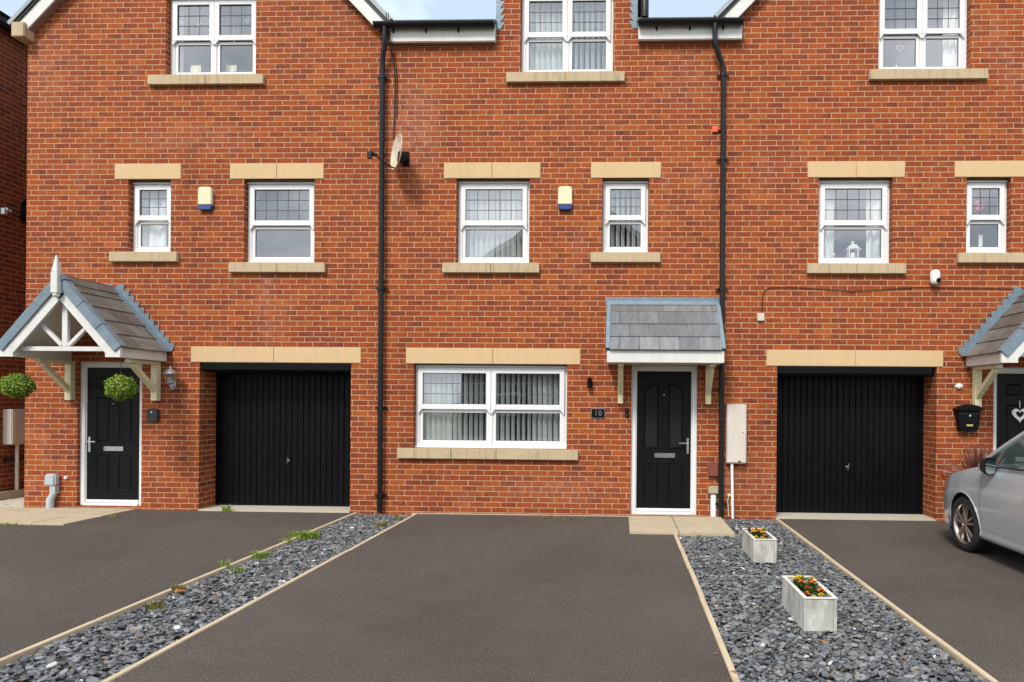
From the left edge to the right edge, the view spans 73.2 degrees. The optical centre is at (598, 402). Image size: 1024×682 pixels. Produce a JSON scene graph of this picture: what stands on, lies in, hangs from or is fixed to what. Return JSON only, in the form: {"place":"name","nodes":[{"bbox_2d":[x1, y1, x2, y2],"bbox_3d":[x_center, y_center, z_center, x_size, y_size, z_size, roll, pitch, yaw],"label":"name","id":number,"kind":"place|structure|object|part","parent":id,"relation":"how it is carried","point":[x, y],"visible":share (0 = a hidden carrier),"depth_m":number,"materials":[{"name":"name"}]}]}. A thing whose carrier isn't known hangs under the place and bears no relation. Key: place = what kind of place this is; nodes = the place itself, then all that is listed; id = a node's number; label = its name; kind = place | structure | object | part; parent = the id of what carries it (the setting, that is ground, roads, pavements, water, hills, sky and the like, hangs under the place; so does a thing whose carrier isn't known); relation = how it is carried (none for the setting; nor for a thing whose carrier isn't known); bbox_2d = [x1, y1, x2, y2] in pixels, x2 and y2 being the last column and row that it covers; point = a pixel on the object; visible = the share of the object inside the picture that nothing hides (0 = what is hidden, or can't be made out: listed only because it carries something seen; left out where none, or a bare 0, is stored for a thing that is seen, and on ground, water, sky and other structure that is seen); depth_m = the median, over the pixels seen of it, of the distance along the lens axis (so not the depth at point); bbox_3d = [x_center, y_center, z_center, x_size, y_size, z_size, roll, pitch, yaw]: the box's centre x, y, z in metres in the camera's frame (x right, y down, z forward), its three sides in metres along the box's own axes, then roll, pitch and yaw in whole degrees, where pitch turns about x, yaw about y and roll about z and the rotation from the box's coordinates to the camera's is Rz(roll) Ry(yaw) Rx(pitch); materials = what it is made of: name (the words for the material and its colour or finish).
{"place":"outdoors","nodes":[
{"label":"outdoors","id":0,"kind":"place"},
{"bbox_2d":[0,497,23,507],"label":"path","id":1,"kind":"structure","parent":0,"point":[16,502],"depth_m":10.29,"materials":[{"name":"concrete"}]},
{"bbox_2d":[0,488,23,499],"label":"kerb stone","id":2,"kind":"object","parent":1,"relation":"on","point":[9,494],"depth_m":10.69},
{"bbox_2d":[0,11,27,491],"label":"brick house","id":3,"kind":"structure","parent":0,"point":[13,112],"depth_m":10.78,"materials":[{"name":"brick"}]},
{"bbox_2d":[3,409,24,489],"bbox_3d":[-9.211,0.754,10.911,0.166,1.300,0.550,0,0,2],"label":"meter box","id":4,"kind":"object","parent":3,"relation":"attached to","point":[13,426],"visible":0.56,"depth_m":10.70,"materials":[{"name":"plastic"}]},
{"bbox_2d":[14,411,24,442],"bbox_3d":[-9.129,0.383,10.909,0.007,0.496,0.490,0,0,2],"label":"door","id":5,"kind":"structure","parent":4,"relation":"in","point":[19,416],"depth_m":10.76,"materials":[{"name":"plastic"}]},
{"bbox_2d":[1,198,26,222],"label":"satellite dish","id":6,"kind":"object","parent":3,"relation":"attached to","point":[22,217],"visible":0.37,"depth_m":10.92,"materials":[{"name":"black metal"}]},
{"bbox_2d":[0,507,134,524],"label":"paving","id":7,"kind":"structure","parent":0,"point":[48,516],"depth_m":9.23,"materials":[{"name":"stone"}]},
{"bbox_2d":[0,510,351,657],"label":"driveway","id":8,"kind":"structure","parent":0,"point":[55,580],"depth_m":6.88,"materials":[{"name":"grey asphalt"}]},
{"bbox_2d":[1,520,23,525],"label":"grass tuft","id":9,"kind":"object","parent":8,"relation":"on","point":[6,523],"visible":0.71,"depth_m":8.56,"materials":[{"name":"green plant"}]},
{"bbox_2d":[220,504,232,511],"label":"grass tuft","id":10,"kind":"object","parent":8,"relation":"on","point":[226,508],"visible":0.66,"depth_m":9.73,"materials":[{"name":"green plant"}]},
{"bbox_2d":[279,536,292,543],"bbox_3d":[-3.529,1.554,7.706,0.174,0.095,0.134,0,0,2],"label":"grass tuft","id":11,"kind":"object","parent":8,"relation":"on","point":[283,539],"visible":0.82,"depth_m":7.70,"materials":[{"name":"green plant"}]},
{"bbox_2d":[0,0,392,514],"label":"brick house","id":12,"kind":"structure","parent":0,"point":[245,317],"depth_m":9.81,"materials":[{"name":"brick"}]},
{"bbox_2d":[0,357,37,398],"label":"topiary ball","id":13,"kind":"object","parent":12,"relation":"hanging from","point":[19,385],"visible":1,"depth_m":8.91,"materials":[{"name":"green plant"}]},
{"bbox_2d":[45,473,58,507],"bbox_3d":[-7.862,1.270,9.805,0.163,0.492,0.110,0,0,2],"label":"cable box","id":14,"kind":"object","parent":12,"relation":"attached to","point":[52,481],"visible":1,"depth_m":9.78,"materials":[{"name":"grey plastic"}]},
{"bbox_2d":[80,362,141,505],"bbox_3d":[-7.050,0.452,9.900,0.945,2.080,0.130,0,0,2],"label":"door","id":15,"kind":"structure","parent":12,"relation":"in","point":[111,430],"depth_m":9.90,"materials":[{"name":"black plastic"}]},
{"bbox_2d":[103,374,138,400],"bbox_3d":[-6.260,-0.301,8.949,0.395,0.580,0.396,0,0,2],"label":"topiary ball","id":16,"kind":"object","parent":12,"relation":"hanging from","point":[120,387],"visible":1,"depth_m":8.86,"materials":[{"name":"green plant"}]},
{"bbox_2d":[109,163,180,261],"bbox_3d":[-6.504,-2.725,9.872,1.012,1.417,0.232,0,0,2],"label":"window","id":17,"kind":"structure","parent":12,"relation":"in","point":[140,253],"depth_m":9.82,"materials":[{"name":"plastic"}]},
{"bbox_2d":[147,409,158,421],"bbox_3d":[-6.396,0.184,9.789,0.170,0.190,0.048,0,0,2],"label":"key safe","id":18,"kind":"object","parent":12,"relation":"attached to","point":[152,415],"visible":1,"depth_m":9.77,"materials":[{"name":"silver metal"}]},
{"bbox_2d":[141,191,166,245],"bbox_3d":[-6.652,-2.695,10.048,0.600,1.040,0.052,0,0,2],"label":"curtain","id":19,"kind":"object","parent":12,"relation":"hanging from","point":[154,235],"visible":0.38,"depth_m":10.04,"materials":[{"name":"white fabric"}]},
{"bbox_2d":[162,366,177,390],"bbox_3d":[-6.054,-0.341,9.676,0.184,0.348,0.251,0,0,2],"label":"wall lantern","id":20,"kind":"object","parent":12,"relation":"attached to","point":[170,371],"depth_m":9.64,"materials":[{"name":"silver metal"}]},
{"bbox_2d":[178,6,183,71],"bbox_3d":[-6.236,-5.286,10.035,0.240,1.170,0.051,0,0,2],"label":"curtain","id":21,"kind":"object","parent":12,"relation":"hanging from","point":[181,20],"visible":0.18,"depth_m":10.03,"materials":[{"name":"white fabric"}]},
{"bbox_2d":[190,65,200,71],"bbox_3d":[-5.951,-4.874,10.071,0.168,0.216,0.046,0,0,2],"label":"card","id":22,"kind":"object","parent":12,"relation":"on","point":[195,68],"visible":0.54,"depth_m":10.07,"materials":[{"name":"white paper"}]},
{"bbox_2d":[198,187,212,210],"bbox_3d":[-5.621,-2.912,9.757,0.196,0.325,0.063,0,0,2],"label":"alarm box","id":23,"kind":"object","parent":12,"relation":"attached to","point":[205,198],"visible":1,"depth_m":9.73,"materials":[{"name":"beige plastic"}]},
{"bbox_2d":[147,0,264,85],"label":"window","id":24,"kind":"structure","parent":12,"relation":"in","point":[216,77],"depth_m":9.86,"materials":[{"name":"plastic"}]},
{"bbox_2d":[226,65,236,71],"bbox_3d":[-5.417,-4.870,10.053,0.168,0.216,0.046,0,0,2],"label":"card","id":25,"kind":"object","parent":12,"relation":"on","point":[231,68],"visible":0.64,"depth_m":10.05,"materials":[{"name":"white paper"}]},
{"bbox_2d":[256,191,260,204],"bbox_3d":[-5.067,-2.607,9.996,0.300,1.190,0.052,0,0,2],"label":"curtain","id":26,"kind":"object","parent":12,"relation":"hanging from","point":[257,194],"visible":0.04,"depth_m":9.99,"materials":[{"name":"grey fabric"}]},
{"bbox_2d":[191,346,360,512],"bbox_3d":[-4.620,0.415,9.980,2.467,2.415,0.492,0,0,2],"label":"garage door","id":27,"kind":"structure","parent":12,"relation":"in","point":[283,425],"depth_m":10.17,"materials":[{"name":"black metal"}]},
{"bbox_2d":[228,163,325,272],"bbox_3d":[-4.581,-2.634,9.809,1.406,1.567,0.232,0,0,2],"label":"window","id":28,"kind":"structure","parent":12,"relation":"in","point":[280,171],"depth_m":9.76,"materials":[{"name":"plastic"}]},
{"bbox_2d":[0,513,410,681],"bbox_3d":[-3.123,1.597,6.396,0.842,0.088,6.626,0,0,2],"label":"slate chippings","id":29,"kind":"object","parent":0,"point":[278,563],"visible":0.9,"depth_m":5.14,"materials":[{"name":"grey gravel"}]},
{"bbox_2d":[144,599,163,610],"bbox_3d":[-3.405,1.560,5.235,0.157,0.084,0.108,0,0,2],"label":"dry weed","id":30,"kind":"object","parent":29,"relation":"on","point":[160,604],"visible":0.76,"depth_m":5.22,"materials":[{"name":"green plant"}]},
{"bbox_2d":[0,512,357,668],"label":"edging board","id":31,"kind":"object","parent":29,"relation":"on","point":[15,656],"visible":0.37,"depth_m":5.12,"materials":[{"name":"beige concrete"}]},
{"bbox_2d":[218,559,230,568],"bbox_3d":[-3.566,1.539,6.500,0.150,0.123,0.123,0,0,-18],"label":"grass tuft","id":32,"kind":"object","parent":31,"relation":"on","point":[222,564],"visible":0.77,"depth_m":6.48,"materials":[{"name":"green plant"}]},
{"bbox_2d":[170,584,187,593],"bbox_3d":[-3.521,1.560,5.723,0.147,0.083,0.104,0,0,-20],"label":"dry weed","id":33,"kind":"object","parent":29,"relation":"on","point":[179,587],"visible":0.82,"depth_m":5.72,"materials":[{"name":"green plant"}]},
{"bbox_2d":[230,566,245,573],"bbox_3d":[-3.380,1.566,6.397,0.168,0.073,0.091,0,0,2],"label":"grass tuft","id":34,"kind":"object","parent":29,"relation":"on","point":[239,570],"visible":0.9,"depth_m":6.39,"materials":[{"name":"green plant"}]},
{"bbox_2d":[101,513,417,681],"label":"edging board","id":35,"kind":"object","parent":29,"relation":"on","point":[161,651],"visible":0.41,"depth_m":4.99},
{"bbox_2d":[249,550,271,558],"bbox_3d":[-3.452,1.554,6.960,0.219,0.096,0.170,0,0,-12],"label":"grass tuft","id":36,"kind":"object","parent":29,"relation":"on","point":[260,555],"visible":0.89,"depth_m":6.95,"materials":[{"name":"green plant"}]},
{"bbox_2d":[288,529,319,540],"bbox_3d":[-3.443,1.547,7.974,0.384,0.109,0.262,0,0,2],"label":"grass tuft","id":37,"kind":"object","parent":29,"relation":"on","point":[306,536],"visible":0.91,"depth_m":7.94,"materials":[{"name":"green plant"}]},
{"bbox_2d":[372,521,387,527],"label":"dry weed","id":38,"kind":"object","parent":29,"relation":"on","point":[382,524],"visible":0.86,"depth_m":8.79,"materials":[{"name":"green plant"}]},
{"bbox_2d":[0,0,727,19],"label":"sky","id":39,"kind":"structure","parent":0,"point":[397,9],"materials":[{"name":"white"}]},
{"bbox_2d":[112,514,731,681],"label":"driveway","id":40,"kind":"structure","parent":0,"point":[458,598],"depth_m":5.08,"materials":[{"name":"grey asphalt"}]},
{"bbox_2d":[521,515,587,521],"bbox_3d":[-0.621,1.598,9.422,0.944,0.054,0.604,0,0,2],"label":"moss","id":41,"kind":"object","parent":40,"relation":"on","point":[553,516],"visible":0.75,"depth_m":9.40,"materials":[{"name":"green plant"}]},
{"bbox_2d":[373,0,743,517],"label":"brick house","id":42,"kind":"structure","parent":0,"point":[638,332],"depth_m":9.63,"materials":[{"name":"brick"}]},
{"bbox_2d":[367,133,408,169],"bbox_3d":[-2.880,-3.457,9.434,0.458,0.499,0.529,0,0,2],"label":"satellite dish","id":43,"kind":"object","parent":42,"relation":"attached to","point":[398,155],"visible":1,"depth_m":9.45,"materials":[{"name":"beige plastic"}]},
{"bbox_2d":[386,12,396,139],"bbox_3d":[-2.928,-4.568,9.580,0.075,1.686,0.245,0,0,17],"label":"cable","id":44,"kind":"object","parent":42,"relation":"attached to","point":[394,74],"visible":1,"depth_m":9.68,"materials":[{"name":"black plastic"}]},
{"bbox_2d":[397,348,579,459],"bbox_3d":[-1.554,0.016,9.710,2.579,1.567,0.232,0,0,2],"label":"window","id":45,"kind":"structure","parent":42,"relation":"in","point":[424,449],"depth_m":9.71,"materials":[{"name":"plastic"}]},
{"bbox_2d":[442,162,540,272],"bbox_3d":[-1.514,-2.609,9.709,1.371,1.567,0.232,0,0,2],"label":"window","id":46,"kind":"structure","parent":42,"relation":"in","point":[482,170],"depth_m":9.71,"materials":[{"name":"plastic"}]},
{"bbox_2d":[465,190,521,256],"bbox_3d":[-1.518,-2.598,9.890,1.154,1.230,0.071,0,0,2],"label":"vertical blind","id":47,"kind":"object","parent":42,"relation":"attached to","point":[505,243],"depth_m":9.89,"materials":[{"name":"fabric"}]},
{"bbox_2d":[422,364,566,440],"bbox_3d":[-1.584,0.027,9.892,2.295,1.220,0.083,0,0,2],"label":"vertical blind","id":48,"kind":"object","parent":42,"relation":"attached to","point":[441,426],"visible":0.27,"depth_m":9.89,"materials":[{"name":"fabric"}]},
{"bbox_2d":[558,186,571,209],"bbox_3d":[-0.474,-2.868,9.589,0.196,0.325,0.063,0,0,2],"label":"alarm box","id":49,"kind":"object","parent":42,"relation":"attached to","point":[564,197],"visible":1,"depth_m":9.56,"materials":[{"name":"beige plastic"}]},
{"bbox_2d":[506,0,624,83],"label":"window","id":50,"kind":"structure","parent":42,"relation":"in","point":[567,74],"depth_m":9.70,"materials":[{"name":"plastic"}]},
{"bbox_2d":[528,2,605,69],"bbox_3d":[-0.426,-5.264,9.856,1.457,1.220,0.080,0,0,2],"label":"vertical blind","id":51,"kind":"object","parent":42,"relation":"attached to","point":[545,50],"visible":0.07,"depth_m":9.86,"materials":[{"name":"fabric"}]},
{"bbox_2d":[587,377,591,387],"bbox_3d":[-0.129,-0.279,9.564,0.068,0.150,0.088,0,0,2],"label":"wall light","id":52,"kind":"object","parent":42,"relation":"attached to","point":[589,382],"visible":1,"depth_m":9.53,"materials":[{"name":"black metal"}]},
{"bbox_2d":[591,408,604,417],"bbox_3d":[-0.011,0.152,9.595,0.196,0.136,0.019,0,0,2],"label":"house number","id":53,"kind":"object","parent":42,"relation":"attached to","point":[597,412],"visible":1,"depth_m":9.59,"materials":[{"name":"black metal"}]},
{"bbox_2d":[590,162,660,262],"bbox_3d":[0.376,-2.668,9.648,0.982,1.417,0.232,0,0,2],"label":"window","id":54,"kind":"structure","parent":42,"relation":"in","point":[613,170],"depth_m":9.61,"materials":[{"name":"plastic"}]},
{"bbox_2d":[611,190,640,246],"bbox_3d":[0.398,-2.657,9.828,0.765,1.080,0.076,0,0,2],"label":"vertical blind","id":55,"kind":"object","parent":42,"relation":"attached to","point":[623,213],"visible":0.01,"depth_m":9.82,"materials":[{"name":"fabric"}]},
{"bbox_2d":[625,408,628,417],"bbox_3d":[0.394,0.146,9.578,0.052,0.132,0.027,0,0,2],"label":"doorbell","id":56,"kind":"object","parent":42,"relation":"attached to","point":[626,412],"visible":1,"depth_m":9.58,"materials":[{"name":"black plastic"}]},
{"bbox_2d":[630,365,696,514],"bbox_3d":[0.916,0.528,9.640,0.928,2.100,0.130,0,0,2],"label":"door","id":57,"kind":"structure","parent":42,"relation":"in","point":[663,397],"depth_m":9.64,"materials":[{"name":"black plastic"}]},
{"bbox_2d":[708,486,717,516],"bbox_3d":[1.595,1.388,9.515,0.146,0.450,0.074,0,0,2],"label":"cable box","id":58,"kind":"object","parent":42,"relation":"attached to","point":[712,490],"visible":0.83,"depth_m":9.50,"materials":[{"name":"beige plastic"}]},
{"bbox_2d":[708,462,717,480],"bbox_3d":[1.602,0.979,9.522,0.166,0.291,0.059,0,0,2],"label":"junction box","id":59,"kind":"object","parent":42,"relation":"attached to","point":[712,468],"visible":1,"depth_m":9.49,"materials":[{"name":"brown plastic"}]},
{"bbox_2d":[712,126,719,132],"bbox_3d":[1.635,-3.818,9.533,0.110,0.090,0.039,0,0,2],"label":"wall clip","id":60,"kind":"object","parent":42,"relation":"attached to","point":[715,129],"depth_m":9.52,"materials":[{"name":"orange plastic"}]},
{"bbox_2d":[629,516,734,538],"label":"paving","id":61,"kind":"structure","parent":0,"point":[694,526],"depth_m":8.72,"materials":[{"name":"stone"}]},
{"bbox_2d":[678,519,989,681],"bbox_3d":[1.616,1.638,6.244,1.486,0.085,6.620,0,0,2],"label":"slate chippings","id":62,"kind":"object","parent":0,"point":[711,559],"visible":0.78,"depth_m":4.96,"materials":[{"name":"grey gravel"}]},
{"bbox_2d":[673,534,739,681],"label":"edging board","id":63,"kind":"object","parent":62,"relation":"on","point":[725,654],"visible":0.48,"depth_m":5.02,"materials":[{"name":"beige concrete"}]},
{"bbox_2d":[742,527,776,562],"bbox_3d":[1.695,1.482,7.232,0.268,0.295,0.629,0,0,2],"label":"planter","id":64,"kind":"object","parent":62,"relation":"on","point":[759,545],"visible":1,"depth_m":6.93,"materials":[{"name":"concrete"}]},
{"bbox_2d":[782,574,837,631],"bbox_3d":[1.578,1.481,5.151,0.254,0.294,0.629,0,0,2],"label":"planter","id":65,"kind":"object","parent":62,"relation":"on","point":[809,603],"visible":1,"depth_m":4.91,"materials":[{"name":"concrete"}]},
{"bbox_2d":[775,518,998,681],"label":"edging board","id":66,"kind":"object","parent":62,"relation":"on","point":[964,660],"visible":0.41,"depth_m":5.06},
{"bbox_2d":[714,0,1023,521],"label":"brick house","id":67,"kind":"structure","parent":0,"point":[850,399],"depth_m":9.51,"materials":[{"name":"brick"}]},
{"bbox_2d":[726,404,746,518],"bbox_3d":[1.907,0.820,9.495,0.273,1.592,0.094,0,0,2],"label":"meter box","id":68,"kind":"object","parent":67,"relation":"attached to","point":[736,420],"visible":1,"depth_m":9.45,"materials":[{"name":"plastic"}]},
{"bbox_2d":[727,405,745,462],"bbox_3d":[1.909,0.436,9.454,0.249,0.793,0.005,0,0,2],"label":"door","id":69,"kind":"structure","parent":68,"relation":"in","point":[736,413],"depth_m":9.45,"materials":[{"name":"plastic"}]},
{"bbox_2d":[757,313,763,320],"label":"cable joint box","id":70,"kind":"object","parent":67,"relation":"attached to","point":[760,316],"visible":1,"depth_m":9.50,"materials":[{"name":"plastic"}]},
{"bbox_2d":[824,190,833,256],"bbox_3d":[3.257,-2.538,9.725,0.190,1.190,0.052,0,0,2],"label":"curtain","id":71,"kind":"object","parent":67,"relation":"hanging from","point":[829,234],"visible":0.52,"depth_m":9.72,"materials":[{"name":"white fabric"}]},
{"bbox_2d":[843,241,861,256],"bbox_3d":[3.607,-2.150,9.708,0.240,0.290,0.110,0,0,2],"label":"lantern ornament","id":72,"kind":"object","parent":67,"relation":"on","point":[855,247],"visible":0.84,"depth_m":9.68,"materials":[{"name":"white ceramic"}]},
{"bbox_2d":[766,350,942,520],"bbox_3d":[3.549,0.482,9.713,2.426,2.415,0.492,0,0,2],"label":"garage door","id":73,"kind":"structure","parent":67,"relation":"in","point":[850,439],"depth_m":9.90,"materials":[{"name":"black metal"}]},
{"bbox_2d":[806,161,905,273],"bbox_3d":[3.573,-2.567,9.543,1.352,1.567,0.232,0,0,2],"label":"window","id":74,"kind":"structure","parent":67,"relation":"in","point":[816,169],"depth_m":9.51,"materials":[{"name":"plastic"}]},
{"bbox_2d":[866,189,880,256],"bbox_3d":[3.985,-2.532,9.700,0.360,1.190,0.051,0,0,2],"label":"curtain","id":75,"kind":"object","parent":67,"relation":"hanging from","point":[873,239],"visible":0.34,"depth_m":9.70,"materials":[{"name":"white fabric"}]},
{"bbox_2d":[762,287,1012,321],"bbox_3d":[4.243,-1.352,9.455,3.946,0.497,0.009,0,0,2],"label":"cable","id":76,"kind":"object","parent":67,"relation":"attached to","point":[874,290],"visible":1,"depth_m":9.46,"materials":[{"name":"black plastic"}]},
{"bbox_2d":[868,0,987,80],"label":"window","id":77,"kind":"structure","parent":67,"relation":"in","point":[920,72],"depth_m":9.53,"materials":[{"name":"plastic"}]},
{"bbox_2d":[930,270,940,284],"bbox_3d":[4.627,-1.722,9.390,0.132,0.201,0.145,0,0,2],"label":"security camera","id":78,"kind":"object","parent":67,"relation":"attached to","point":[935,278],"visible":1,"depth_m":9.34,"materials":[{"name":"white plastic"}]},
{"bbox_2d":[943,0,958,65],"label":"curtain","id":79,"kind":"object","parent":67,"relation":"hanging from","point":[949,58],"visible":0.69,"depth_m":9.67,"materials":[{"name":"white fabric"}]},
{"bbox_2d":[955,383,962,388],"bbox_3d":[4.972,-0.227,9.421,0.104,0.079,0.042,0,0,2],"label":"motion sensor","id":80,"kind":"object","parent":67,"relation":"attached to","point":[958,385],"visible":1,"depth_m":9.41,"materials":[{"name":"white plastic"}]},
{"bbox_2d":[953,404,983,430],"bbox_3d":[5.067,0.210,9.364,0.365,0.370,0.149,0,0,2],"label":"post box","id":81,"kind":"object","parent":67,"relation":"attached to","point":[967,417],"visible":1,"depth_m":9.33,"materials":[{"name":"black metal"}]},
{"bbox_2d":[972,200,984,235],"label":"pink flowers","id":82,"kind":"object","parent":67,"relation":"on","point":[977,203],"visible":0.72,"depth_m":9.66,"materials":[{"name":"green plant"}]},
{"bbox_2d":[978,235,982,246],"bbox_3d":[5.405,-2.258,9.670,0.052,0.236,0.012,0,0,2],"label":"photo frame","id":83,"kind":"object","parent":67,"relation":"on","point":[980,240],"visible":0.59,"depth_m":9.67,"materials":[{"name":"white"}]},
{"bbox_2d":[954,161,1023,263],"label":"window","id":84,"kind":"structure","parent":67,"relation":"in","point":[969,169],"depth_m":9.43,"materials":[{"name":"plastic"}]},
{"bbox_2d":[997,189,999,220],"bbox_3d":[5.734,-2.593,9.644,0.200,1.040,0.052,0,0,2],"label":"curtain","id":85,"kind":"object","parent":67,"relation":"hanging from","point":[997,201],"visible":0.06,"depth_m":9.67,"materials":[{"name":"white fabric"}]},
{"bbox_2d":[993,368,1023,463],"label":"door","id":86,"kind":"structure","parent":67,"relation":"in","point":[1009,382],"depth_m":9.49,"materials":[{"name":"black plastic"}]},
{"bbox_2d":[1011,401,1023,422],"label":"heart ornament","id":87,"kind":"object","parent":86,"relation":"hanging from","point":[1014,411],"visible":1,"depth_m":9.46,"materials":[{"name":"white plastic"}]},
{"bbox_2d":[780,519,1023,681],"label":"driveway","id":88,"kind":"structure","parent":0,"point":[933,577],"depth_m":6.31,"materials":[{"name":"grey asphalt"}]},
{"bbox_2d":[937,440,1011,476],"bbox_3d":[5.044,1.056,8.992,1.012,1.170,1.086,0,0,-14],"label":"cordyline","id":89,"kind":"object","parent":88,"relation":"on","point":[971,463],"visible":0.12,"depth_m":9.04,"materials":[{"name":"brown plant"}]},
{"bbox_2d":[943,431,1023,554],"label":"parked car","id":90,"kind":"object","parent":88,"relation":"on","point":[983,504],"visible":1,"depth_m":7.00,"materials":[{"name":"paint"}]},
{"bbox_3d":[3.975,0.982,6.605,0.094,0.664,1.102,0,0,2],"label":"door","id":91,"kind":"part","parent":90,"relation":"part of","materials":[{"name":"paint"}]}
]}

